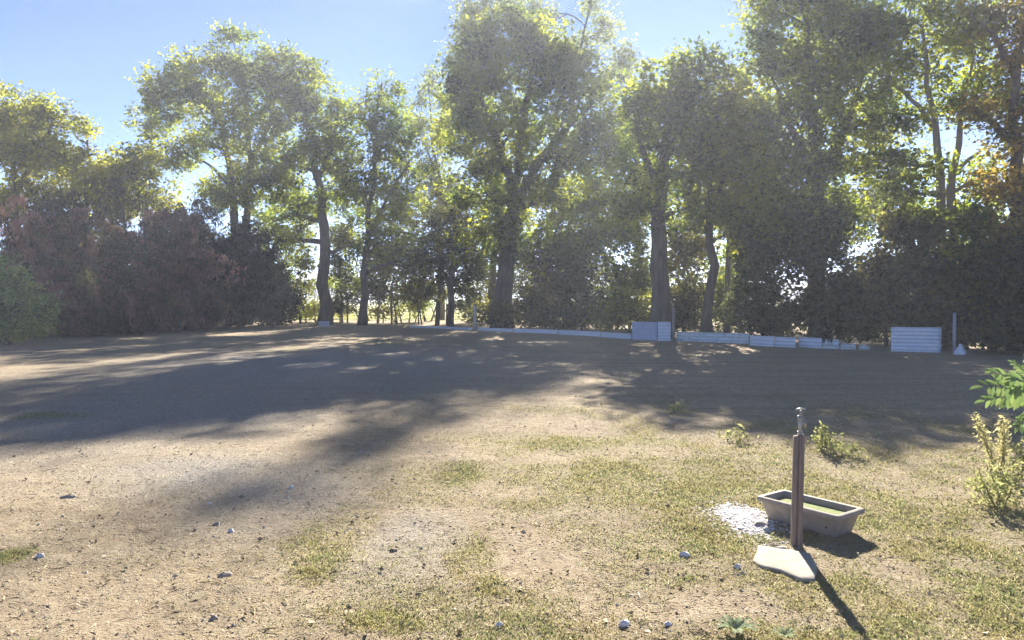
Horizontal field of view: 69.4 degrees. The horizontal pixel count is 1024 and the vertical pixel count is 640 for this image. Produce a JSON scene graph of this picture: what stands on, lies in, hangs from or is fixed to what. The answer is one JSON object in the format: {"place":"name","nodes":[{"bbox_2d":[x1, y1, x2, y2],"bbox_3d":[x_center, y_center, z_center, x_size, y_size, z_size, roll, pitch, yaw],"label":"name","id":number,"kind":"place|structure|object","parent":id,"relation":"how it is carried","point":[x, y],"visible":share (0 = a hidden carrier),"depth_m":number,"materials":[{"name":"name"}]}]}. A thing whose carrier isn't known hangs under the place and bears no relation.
{"place":"outdoors","nodes":[
{"label":"outdoors","id":0,"kind":"place"},
{"bbox_2d":[0,300,1023,639],"bbox_3d":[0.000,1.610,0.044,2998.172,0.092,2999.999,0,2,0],"label":"ground","id":1,"kind":"structure","parent":0,"point":[132,362],"depth_m":7.12,"materials":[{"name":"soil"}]},
{"bbox_2d":[0,252,74,344],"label":"bush","id":2,"kind":"object","parent":1,"relation":"on","point":[14,305],"visible":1,"depth_m":25.79,"materials":[{"name":"green plant"}]},
{"bbox_2d":[0,80,99,251],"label":"broadleaf tree","id":3,"kind":"object","parent":1,"relation":"on","point":[30,152],"visible":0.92,"depth_m":39.34,"materials":[{"name":"green plant"}]},
{"bbox_2d":[0,194,112,337],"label":"conifer tree","id":4,"kind":"object","parent":1,"relation":"on","point":[43,231],"visible":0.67,"depth_m":31.07,"materials":[{"name":"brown plant"}]},
{"bbox_2d":[60,494,76,498],"bbox_3d":[-3.564,1.426,5.944,0.098,0.056,0.107,1,2,30],"label":"stone","id":5,"kind":"object","parent":1,"relation":"on","point":[67,496],"visible":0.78,"depth_m":5.93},
{"bbox_2d":[0,182,155,330],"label":"conifer tree","id":6,"kind":"object","parent":1,"relation":"on","point":[53,193],"visible":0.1,"depth_m":37.01,"materials":[{"name":"green plant"}]},
{"bbox_2d":[33,203,182,335],"bbox_3d":[-19.143,-2.292,32.968,8.414,6.404,10.268,0,2,0],"label":"conifer tree","id":7,"kind":"object","parent":1,"relation":"on","point":[125,296],"visible":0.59,"depth_m":33.84,"materials":[{"name":"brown plant"}]},
{"bbox_2d":[43,112,188,248],"label":"broadleaf tree","id":8,"kind":"object","parent":1,"relation":"on","point":[125,165],"visible":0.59,"depth_m":45.23,"materials":[{"name":"green plant"}]},
{"bbox_2d":[86,171,189,324],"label":"conifer tree","id":9,"kind":"object","parent":1,"relation":"on","point":[117,194],"visible":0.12,"depth_m":42.64,"materials":[{"name":"green plant"}]},
{"bbox_2d":[95,208,246,332],"bbox_3d":[-18.453,-2.571,38.505,7.964,6.510,7.542,1,2,30],"label":"conifer tree","id":10,"kind":"object","parent":1,"relation":"on","point":[149,224],"visible":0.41,"depth_m":38.13,"materials":[{"name":"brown plant"}]},
{"bbox_2d":[128,197,247,324],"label":"conifer tree","id":11,"kind":"object","parent":1,"relation":"on","point":[206,212],"visible":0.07,"depth_m":43.93,"materials":[{"name":"green plant"}]},
{"bbox_2d":[122,207,265,329],"bbox_3d":[-17.746,-2.765,40.918,7.857,6.784,8.453,-1,2,-25],"label":"conifer tree","id":12,"kind":"object","parent":1,"relation":"on","point":[206,295],"visible":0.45,"depth_m":39.33,"materials":[{"name":"green plant"}]},
{"bbox_2d":[120,18,301,324],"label":"broadleaf tree","id":13,"kind":"object","parent":1,"relation":"on","point":[184,81],"visible":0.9,"depth_m":46.00,"materials":[{"name":"green plant"}]},
{"bbox_2d":[209,615,217,619],"bbox_3d":[-1.493,1.496,3.700,0.045,0.042,0.027,-1,2,-20],"label":"stone","id":14,"kind":"object","parent":1,"relation":"on","point":[213,617],"visible":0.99,"depth_m":3.69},
{"bbox_2d":[218,571,232,576],"bbox_3d":[-1.666,1.479,4.280,0.081,0.045,0.068,0,2,0],"label":"stone","id":15,"kind":"object","parent":1,"relation":"on","point":[227,574],"visible":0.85,"depth_m":4.27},
{"bbox_2d":[185,212,310,326],"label":"cedar bush","id":16,"kind":"object","parent":1,"relation":"on","point":[264,294],"visible":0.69,"depth_m":42.08,"materials":[{"name":"green plant"}]},
{"bbox_2d":[223,183,318,318],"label":"broadleaf tree","id":17,"kind":"object","parent":1,"relation":"on","point":[258,221],"visible":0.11,"depth_m":52.40,"materials":[{"name":"green plant"}]},
{"bbox_2d":[284,243,319,322],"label":"shrub","id":18,"kind":"object","parent":1,"relation":"on","point":[306,263],"visible":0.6,"depth_m":49.86,"materials":[{"name":"green plant"}]},
{"bbox_2d":[242,39,380,324],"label":"broadleaf tree","id":19,"kind":"object","parent":1,"relation":"on","point":[304,101],"visible":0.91,"depth_m":46.22,"materials":[{"name":"green plant"}]},
{"bbox_2d":[291,274,339,300],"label":"shrub","id":20,"kind":"object","parent":1,"relation":"on","point":[330,284],"visible":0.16,"depth_m":63.93,"materials":[{"name":"green plant"}]},
{"bbox_2d":[292,297,352,321],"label":"shrub","id":21,"kind":"object","parent":1,"relation":"on","point":[318,307],"visible":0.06,"depth_m":52.80,"materials":[{"name":"green plant"}]},
{"bbox_2d":[318,321,329,326],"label":"board","id":22,"kind":"object","parent":1,"relation":"on","point":[324,323],"visible":0.97,"depth_m":43.74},
{"bbox_2d":[314,220,363,322],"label":"shrub","id":23,"kind":"object","parent":1,"relation":"on","point":[345,238],"visible":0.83,"depth_m":49.16,"materials":[{"name":"green plant"}]},
{"bbox_2d":[314,172,419,320],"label":"shrub","id":24,"kind":"object","parent":1,"relation":"on","point":[351,218],"visible":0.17,"depth_m":54.60,"materials":[{"name":"green plant"}]},
{"bbox_2d":[354,236,407,322],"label":"shrub","id":25,"kind":"object","parent":1,"relation":"on","point":[377,311],"visible":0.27,"depth_m":49.75,"materials":[{"name":"green plant"}]},
{"bbox_2d":[326,64,445,324],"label":"broadleaf tree","id":26,"kind":"object","parent":1,"relation":"on","point":[393,127],"visible":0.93,"depth_m":45.44,"materials":[{"name":"green plant"}]},
{"bbox_2d":[378,241,408,324],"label":"sapling","id":27,"kind":"object","parent":1,"relation":"on","point":[393,270],"visible":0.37,"depth_m":47.03,"materials":[{"name":"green plant"}]},
{"bbox_2d":[352,243,445,323],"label":"shrub","id":28,"kind":"object","parent":1,"relation":"on","point":[380,282],"visible":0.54,"depth_m":48.73,"materials":[{"name":"green plant"}]},
{"bbox_2d":[377,281,433,321],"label":"shrub","id":29,"kind":"object","parent":1,"relation":"on","point":[423,307],"visible":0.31,"depth_m":51.72,"materials":[{"name":"green plant"}]},
{"bbox_2d":[403,264,437,324],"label":"sapling","id":30,"kind":"object","parent":1,"relation":"on","point":[416,270],"visible":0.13,"depth_m":46.97,"materials":[{"name":"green plant"}]},
{"bbox_2d":[395,62,470,319],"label":"poplar tree","id":31,"kind":"object","parent":1,"relation":"on","point":[422,87],"visible":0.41,"depth_m":57.40,"materials":[{"name":"green plant"}]},
{"bbox_2d":[379,162,488,320],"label":"broadleaf tree","id":32,"kind":"object","parent":1,"relation":"on","point":[430,198],"visible":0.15,"depth_m":53.60,"materials":[{"name":"green plant"}]},
{"bbox_2d":[410,325,471,329],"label":"board","id":33,"kind":"object","parent":1,"relation":"on","point":[439,327],"visible":0.87,"depth_m":40.61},
{"bbox_2d":[392,175,491,325],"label":"shrub","id":34,"kind":"object","parent":1,"relation":"on","point":[442,261],"visible":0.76,"depth_m":44.50,"materials":[{"name":"green plant"}]},
{"bbox_2d":[433,235,450,324],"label":"sapling","id":35,"kind":"object","parent":1,"relation":"on","point":[437,318],"visible":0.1,"depth_m":45.83,"materials":[{"name":"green plant"}]},
{"bbox_2d":[401,274,486,316],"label":"shrub","id":36,"kind":"object","parent":1,"relation":"on","point":[447,292],"visible":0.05,"depth_m":65.94,"materials":[{"name":"green plant"}]},
{"bbox_2d":[88,270,806,302],"bbox_3d":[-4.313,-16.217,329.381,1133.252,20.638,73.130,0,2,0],"label":"wood","id":37,"kind":"object","parent":1,"relation":"on","point":[313,296],"visible":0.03,"depth_m":323.60,"materials":[{"name":"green plant"}]},
{"bbox_2d":[432,217,474,326],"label":"sapling","id":38,"kind":"object","parent":1,"relation":"on","point":[451,304],"visible":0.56,"depth_m":43.83,"materials":[{"name":"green plant"}]},
{"bbox_2d":[290,301,630,326],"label":"wire fence","id":39,"kind":"object","parent":1,"relation":"on","point":[392,306],"visible":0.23,"depth_m":48.14,"materials":[{"name":"metal"}]},
{"bbox_2d":[444,248,497,324],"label":"shrub","id":40,"kind":"object","parent":1,"relation":"on","point":[467,303],"visible":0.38,"depth_m":46.82,"materials":[{"name":"green plant"}]},
{"bbox_2d":[474,306,475,330],"bbox_3d":[-1.895,-0.005,37.731,0.141,1.423,0.141,0,2,0],"label":"post","id":41,"kind":"object","parent":1,"relation":"on","point":[474,318],"visible":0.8,"depth_m":37.66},
{"bbox_2d":[477,327,511,331],"bbox_3d":[-0.890,0.503,37.200,0.030,0.198,2.583,-2,2,-43],"label":"board","id":42,"kind":"object","parent":1,"relation":"on","point":[494,329],"visible":0.88,"depth_m":37.13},
{"bbox_2d":[494,621,502,627],"bbox_3d":[-0.062,1.480,3.578,0.045,0.052,0.035,-1,2,-38],"label":"stone","id":43,"kind":"object","parent":1,"relation":"on","point":[498,624],"visible":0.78,"depth_m":3.57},
{"bbox_2d":[455,170,550,301],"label":"shrub","id":44,"kind":"object","parent":1,"relation":"on","point":[523,276],"visible":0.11,"depth_m":53.65,"materials":[{"name":"green plant"}]},
{"bbox_2d":[457,295,559,328],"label":"shrub","id":45,"kind":"object","parent":1,"relation":"on","point":[501,312],"visible":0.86,"depth_m":39.76,"materials":[{"name":"green plant"}]},
{"bbox_2d":[0,348,1023,639],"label":"grass","id":46,"kind":"structure","parent":1,"relation":"on","point":[860,580],"depth_m":4.96,"materials":[{"name":"plant"}]},
{"bbox_2d":[0,373,1023,639],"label":"straw","id":47,"kind":"object","parent":1,"relation":"on","point":[474,535],"visible":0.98,"depth_m":4.59,"materials":[{"name":"plant"}]},
{"bbox_2d":[0,342,1023,639],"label":"leaf litter","id":48,"kind":"object","parent":1,"relation":"on","point":[480,524],"visible":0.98,"depth_m":4.91,"materials":[{"name":"plant"}]},
{"bbox_2d":[423,0,634,327],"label":"broadleaf tree","id":49,"kind":"object","parent":1,"relation":"on","point":[554,66],"visible":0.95,"depth_m":40.95,"materials":[{"name":"green plant"}]},
{"bbox_2d":[425,0,643,321],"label":"poplar tree","id":50,"kind":"object","parent":1,"relation":"on","point":[473,9],"visible":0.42,"depth_m":51.12,"materials":[{"name":"green plant"}]},
{"bbox_2d":[513,328,557,333],"bbox_3d":[1.083,0.542,35.082,2.681,0.217,0.031,1,2,38],"label":"board","id":51,"kind":"object","parent":1,"relation":"on","point":[545,331],"visible":0.91,"depth_m":35.04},
{"bbox_2d":[512,218,611,327],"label":"shrub","id":52,"kind":"object","parent":1,"relation":"on","point":[538,292],"visible":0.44,"depth_m":41.23,"materials":[{"name":"green plant"}]},
{"bbox_2d":[533,251,616,330],"bbox_3d":[3.245,-1.430,37.989,4.271,4.259,3.913,0,2,0],"label":"shrub","id":53,"kind":"object","parent":1,"relation":"on","point":[572,285],"visible":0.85,"depth_m":37.63,"materials":[{"name":"green plant"}]},
{"bbox_2d":[559,330,599,336],"bbox_3d":[2.963,0.594,32.912,0.030,0.235,2.622,-1,2,-39],"label":"board","id":54,"kind":"object","parent":1,"relation":"on","point":[581,333],"visible":0.91,"depth_m":32.81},
{"bbox_2d":[530,152,642,308],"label":"broadleaf tree","id":55,"kind":"object","parent":1,"relation":"on","point":[573,196],"visible":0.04,"depth_m":49.55,"materials":[{"name":"green plant"}]},
{"bbox_2d":[559,200,651,328],"bbox_3d":[5.458,-3.153,40.007,5.223,7.583,4.658,-1,2,-27],"label":"shrub","id":56,"kind":"object","parent":1,"relation":"on","point":[589,235],"visible":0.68,"depth_m":39.44,"materials":[{"name":"green plant"}]},
{"bbox_2d":[572,273,651,332],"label":"shrub","id":57,"kind":"object","parent":1,"relation":"on","point":[627,308],"visible":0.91,"depth_m":35.66,"materials":[{"name":"green plant"}]},
{"bbox_2d":[600,332,630,338],"bbox_3d":[4.290,0.658,30.723,0.026,0.246,2.059,-1,2,-29],"label":"board","id":58,"kind":"object","parent":1,"relation":"on","point":[615,335],"visible":0.92,"depth_m":30.71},
{"bbox_2d":[619,620,629,626],"bbox_3d":[0.549,1.495,3.624,0.058,0.055,0.046,-1,2,-32],"label":"stone","id":59,"kind":"object","parent":1,"relation":"on","point":[622,623],"visible":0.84,"depth_m":3.61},
{"bbox_2d":[616,193,651,316],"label":"shrub","id":60,"kind":"object","parent":1,"relation":"on","point":[645,253],"visible":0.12,"depth_m":43.56,"materials":[{"name":"green plant"}]},
{"bbox_2d":[632,322,657,339],"bbox_3d":[5.239,0.448,29.245,1.128,0.742,0.036,1,2,39],"label":"metal sheet","id":61,"kind":"object","parent":1,"relation":"on","point":[644,330],"visible":0.99,"depth_m":29.24,"materials":[{"name":"metal"}]},
{"bbox_2d":[596,84,732,313],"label":"broadleaf tree","id":62,"kind":"object","parent":1,"relation":"on","point":[619,175],"visible":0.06,"depth_m":45.64,"materials":[{"name":"green plant"}]},
{"bbox_2d":[658,322,670,340],"bbox_3d":[5.881,0.453,28.565,0.513,0.768,0.066,1,2,27],"label":"corrugated sheet","id":63,"kind":"object","parent":1,"relation":"on","point":[664,331],"visible":0.94,"depth_m":28.56,"materials":[{"name":"metal"}]},
{"bbox_2d":[595,31,746,338],"bbox_3d":[6.481,-5.376,30.030,6.284,12.594,4.499,0,2,0],"label":"broadleaf tree","id":64,"kind":"object","parent":1,"relation":"on","point":[676,114],"visible":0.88,"depth_m":29.55,"materials":[{"name":"green plant"}]},
{"bbox_2d":[672,307,674,340],"bbox_3d":[6.158,0.238,28.222,0.105,1.456,0.106,0,2,0],"label":"post","id":65,"kind":"object","parent":1,"relation":"on","point":[673,323],"visible":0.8,"depth_m":28.18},
{"bbox_2d":[665,394,689,413],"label":"weed","id":66,"kind":"object","parent":1,"relation":"on","point":[673,409],"visible":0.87,"depth_m":10.45,"materials":[{"name":"green plant"}]},
{"bbox_2d":[632,216,724,333],"bbox_3d":[7.261,-1.967,31.470,3.724,5.715,3.688,-1,2,-23],"label":"shrub","id":67,"kind":"object","parent":1,"relation":"on","point":[687,302],"visible":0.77,"depth_m":30.95,"materials":[{"name":"green plant"}]},
{"bbox_2d":[679,551,689,556],"bbox_3d":[1.082,1.482,4.651,0.077,0.065,0.055,0,2,-9],"label":"stone","id":68,"kind":"object","parent":1,"relation":"on","point":[684,554],"visible":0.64,"depth_m":4.63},
{"bbox_2d":[676,332,748,343],"bbox_3d":[7.459,0.662,27.630,2.794,0.394,0.073,1,2,36],"label":"corrugated sheet","id":69,"kind":"object","parent":1,"relation":"on","point":[741,338],"visible":0.95,"depth_m":27.58,"materials":[{"name":"metal"}]},
{"bbox_2d":[696,240,749,332],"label":"shrub","id":70,"kind":"object","parent":1,"relation":"on","point":[719,283],"visible":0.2,"depth_m":32.72,"materials":[{"name":"green plant"}]},
{"bbox_2d":[670,53,789,332],"bbox_3d":[8.664,-4.835,29.880,5.624,11.596,3.998,0,2,0],"label":"broadleaf tree","id":71,"kind":"object","parent":1,"relation":"on","point":[723,203],"visible":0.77,"depth_m":29.20,"materials":[{"name":"green plant"}]},
{"bbox_2d":[716,614,758,633],"bbox_3d":[1.077,1.468,3.534,0.205,0.041,0.203,0,2,15],"label":"thistle rosette","id":72,"kind":"object","parent":1,"relation":"on","point":[736,624],"visible":1,"depth_m":3.56,"materials":[{"name":"green plant"}]},
{"bbox_2d":[718,424,758,443],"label":"weed","id":73,"kind":"object","parent":1,"relation":"on","point":[738,440],"visible":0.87,"depth_m":8.28,"materials":[{"name":"green plant"}]},
{"bbox_2d":[692,495,799,549],"bbox_3d":[1.697,1.458,5.459,0.714,0.037,1.380,0,2,0],"label":"white rubble","id":74,"kind":"object","parent":1,"relation":"on","point":[740,516],"visible":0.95,"depth_m":5.38,"materials":[{"name":"gravel"}]},
{"bbox_2d":[703,185,809,337],"bbox_3d":[9.457,-2.077,27.756,4.355,6.097,3.518,0,2,0],"label":"shrub","id":75,"kind":"object","parent":1,"relation":"on","point":[755,296],"visible":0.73,"depth_m":27.59,"materials":[{"name":"green plant"}]},
{"bbox_2d":[754,521,766,525],"bbox_3d":[1.787,1.466,5.293,0.103,0.052,0.065,-1,2,-33],"label":"stone","id":76,"kind":"object","parent":1,"relation":"on","point":[762,523],"visible":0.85,"depth_m":5.28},
{"bbox_2d":[723,86,799,332],"bbox_3d":[10.610,-4.459,30.893,4.573,10.673,3.939,0,2,0],"label":"broadleaf tree","id":77,"kind":"object","parent":1,"relation":"on","point":[727,328],"visible":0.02,"depth_m":30.86,"materials":[{"name":"green plant"}]},
{"bbox_2d":[749,335,773,346],"bbox_3d":[8.669,0.740,25.693,0.056,0.383,0.937,-1,2,-39],"label":"corrugated sheet","id":78,"kind":"object","parent":1,"relation":"on","point":[761,340],"visible":0.95,"depth_m":25.68,"materials":[{"name":"metal"}]},
{"bbox_2d":[752,545,816,581],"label":"stone slab","id":79,"kind":"structure","parent":1,"relation":"on","point":[800,566],"depth_m":4.50,"materials":[{"name":"stone"}]},
{"bbox_2d":[771,627,798,637],"bbox_3d":[1.292,1.488,3.513,0.128,0.027,0.120,0,2,0],"label":"thistle rosette","id":80,"kind":"object","parent":1,"relation":"on","point":[784,631],"visible":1,"depth_m":3.52,"materials":[{"name":"green plant"}]},
{"bbox_2d":[774,337,795,347],"bbox_3d":[9.220,0.761,24.998,0.055,0.372,0.828,-1,2,-34],"label":"corrugated sheet","id":81,"kind":"object","parent":1,"relation":"on","point":[785,342],"visible":0.92,"depth_m":24.99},
{"bbox_2d":[790,408,806,546],"bbox_3d":[1.890,1.085,4.851,0.079,1.015,0.123,0,2,0],"label":"standpipe","id":82,"kind":"object","parent":1,"relation":"on","point":[798,455],"visible":0.98,"depth_m":4.86,"materials":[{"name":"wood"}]},
{"bbox_2d":[798,337,821,347],"bbox_3d":[9.935,0.768,24.664,0.055,0.367,0.843,-1,2,-37],"label":"corrugated sheet","id":83,"kind":"object","parent":1,"relation":"on","point":[808,342],"visible":0.97,"depth_m":24.66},
{"bbox_2d":[757,490,864,536],"bbox_3d":[2.120,1.385,5.280,0.344,0.171,0.652,-1,2,-36],"label":"trough","id":84,"kind":"object","parent":1,"relation":"on","point":[827,524],"visible":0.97,"depth_m":5.15,"materials":[{"name":"concrete"}]},
{"bbox_2d":[775,497,847,513],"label":"water","id":85,"kind":"structure","parent":84,"relation":"in","point":[817,507],"depth_m":5.28,"materials":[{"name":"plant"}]},
{"bbox_2d":[721,0,909,337],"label":"broadleaf tree","id":86,"kind":"object","parent":1,"relation":"on","point":[812,164],"visible":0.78,"depth_m":26.35,"materials":[{"name":"green plant"}]},
{"bbox_2d":[806,420,843,452],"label":"weed","id":87,"kind":"object","parent":1,"relation":"on","point":[822,441],"visible":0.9,"depth_m":7.79,"materials":[{"name":"green plant"}]},
{"bbox_2d":[761,187,890,343],"bbox_3d":[11.549,-1.881,26.506,5.179,5.748,3.830,0,2,0],"label":"shrub","id":88,"kind":"object","parent":1,"relation":"on","point":[826,298],"visible":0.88,"depth_m":25.87,"materials":[{"name":"green plant"}]},
{"bbox_2d":[822,339,838,348],"bbox_3d":[10.425,0.799,24.183,0.517,0.336,0.054,1,2,37],"label":"corrugated sheet","id":89,"kind":"object","parent":1,"relation":"on","point":[833,344],"visible":0.93,"depth_m":24.17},
{"bbox_2d":[739,146,929,325],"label":"broadleaf tree","id":90,"kind":"object","parent":1,"relation":"on","point":[862,237],"visible":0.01,"depth_m":41.22,"materials":[{"name":"green plant"}]},
{"bbox_2d":[823,433,867,458],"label":"weed","id":91,"kind":"object","parent":1,"relation":"on","point":[850,447],"visible":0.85,"depth_m":7.54,"materials":[{"name":"green plant"}]},
{"bbox_2d":[840,343,855,348],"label":"corrugated sheet","id":92,"kind":"object","parent":1,"relation":"on","point":[847,346],"visible":0.93,"depth_m":23.79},
{"bbox_2d":[859,345,869,349],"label":"corrugated sheet","id":93,"kind":"object","parent":1,"relation":"on","point":[862,347],"visible":0.82,"depth_m":23.63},
{"bbox_2d":[830,192,947,345],"bbox_3d":[13.173,-1.664,25.339,4.544,5.389,3.258,0,2,16],"label":"shrub","id":94,"kind":"object","parent":1,"relation":"on","point":[885,274],"visible":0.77,"depth_m":24.91,"materials":[{"name":"green plant"}]},
{"bbox_2d":[806,0,1023,346],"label":"broadleaf tree","id":95,"kind":"object","parent":1,"relation":"on","point":[891,25],"visible":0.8,"depth_m":24.62,"materials":[{"name":"green plant"}]},
{"bbox_2d":[891,327,941,352],"bbox_3d":[12.362,0.614,22.628,1.385,0.789,0.072,1,2,18],"label":"corrugated sheet","id":96,"kind":"object","parent":1,"relation":"on","point":[916,339],"visible":0.98,"depth_m":22.62,"materials":[{"name":"metal"}]},
{"bbox_2d":[859,198,983,336],"bbox_3d":[14.125,-1.464,24.432,3.573,5.022,3.689,-1,2,-31],"label":"shrub","id":97,"kind":"object","parent":1,"relation":"on","point":[927,234],"visible":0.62,"depth_m":24.10,"materials":[{"name":"green plant"}]},
{"bbox_2d":[856,65,1010,253],"bbox_3d":[22.623,-6.694,40.059,9.178,14.649,4.406,0,2,7],"label":"broadleaf tree","id":98,"kind":"object","parent":1,"relation":"on","point":[907,139],"visible":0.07,"depth_m":39.50,"materials":[{"name":"green plant"}]},
{"bbox_2d":[912,241,995,348],"bbox_3d":[14.481,-0.893,24.066,3.418,3.930,3.536,-1,2,-40],"label":"shrub","id":99,"kind":"object","parent":1,"relation":"on","point":[946,326],"visible":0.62,"depth_m":23.41,"materials":[{"name":"green plant"}]},
{"bbox_2d":[952,313,955,353],"bbox_3d":[13.162,0.466,22.005,0.101,1.368,0.091,0,2,0],"label":"pipe","id":100,"kind":"object","parent":1,"relation":"on","point":[954,335],"visible":0.8,"depth_m":21.97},
{"bbox_2d":[953,344,966,354],"bbox_3d":[13.130,0.859,21.645,0.355,0.322,0.280,0,2,0],"label":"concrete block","id":101,"kind":"object","parent":1,"relation":"on","point":[960,350],"visible":0.98,"depth_m":21.59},
{"bbox_2d":[927,193,1023,350],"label":"shrub","id":102,"kind":"object","parent":1,"relation":"on","point":[964,225],"visible":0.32,"depth_m":23.12,"materials":[{"name":"green plant"}]},
{"bbox_2d":[928,0,1023,352],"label":"broadleaf tree","id":103,"kind":"object","parent":1,"relation":"on","point":[1011,132],"visible":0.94,"depth_m":22.21,"materials":[{"name":"green plant"}]},
{"bbox_2d":[971,411,1001,472],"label":"weed","id":104,"kind":"object","parent":1,"relation":"on","point":[987,446],"visible":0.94,"depth_m":6.87,"materials":[{"name":"yellow plant"}]},
{"bbox_2d":[957,221,1023,353],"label":"shrub","id":105,"kind":"object","parent":1,"relation":"on","point":[999,334],"visible":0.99,"depth_m":21.45,"materials":[{"name":"green plant"}]},
{"bbox_2d":[963,456,1023,510],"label":"weed","id":106,"kind":"object","parent":1,"relation":"on","point":[1002,482],"visible":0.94,"depth_m":5.69,"materials":[{"name":"green plant"}]},
{"bbox_2d":[969,360,1023,433],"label":"leafy shrub","id":107,"kind":"object","parent":1,"relation":"on","point":[1012,392],"visible":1,"depth_m":6.28,"materials":[{"name":"green plant"}]},
{"bbox_2d":[990,415,1012,471],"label":"weed","id":108,"kind":"object","parent":1,"relation":"on","point":[1003,435],"visible":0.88,"depth_m":6.91,"materials":[{"name":"yellow plant"}]},
{"bbox_2d":[1002,433,1023,475],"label":"weed","id":109,"kind":"object","parent":1,"relation":"on","point":[1020,452],"visible":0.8,"depth_m":6.66,"materials":[{"name":"green plant"}]},
{"bbox_2d":[0,0,1023,299],"label":"sky","id":110,"kind":"structure","parent":0,"point":[84,51],"materials":[{"name":"blue"}]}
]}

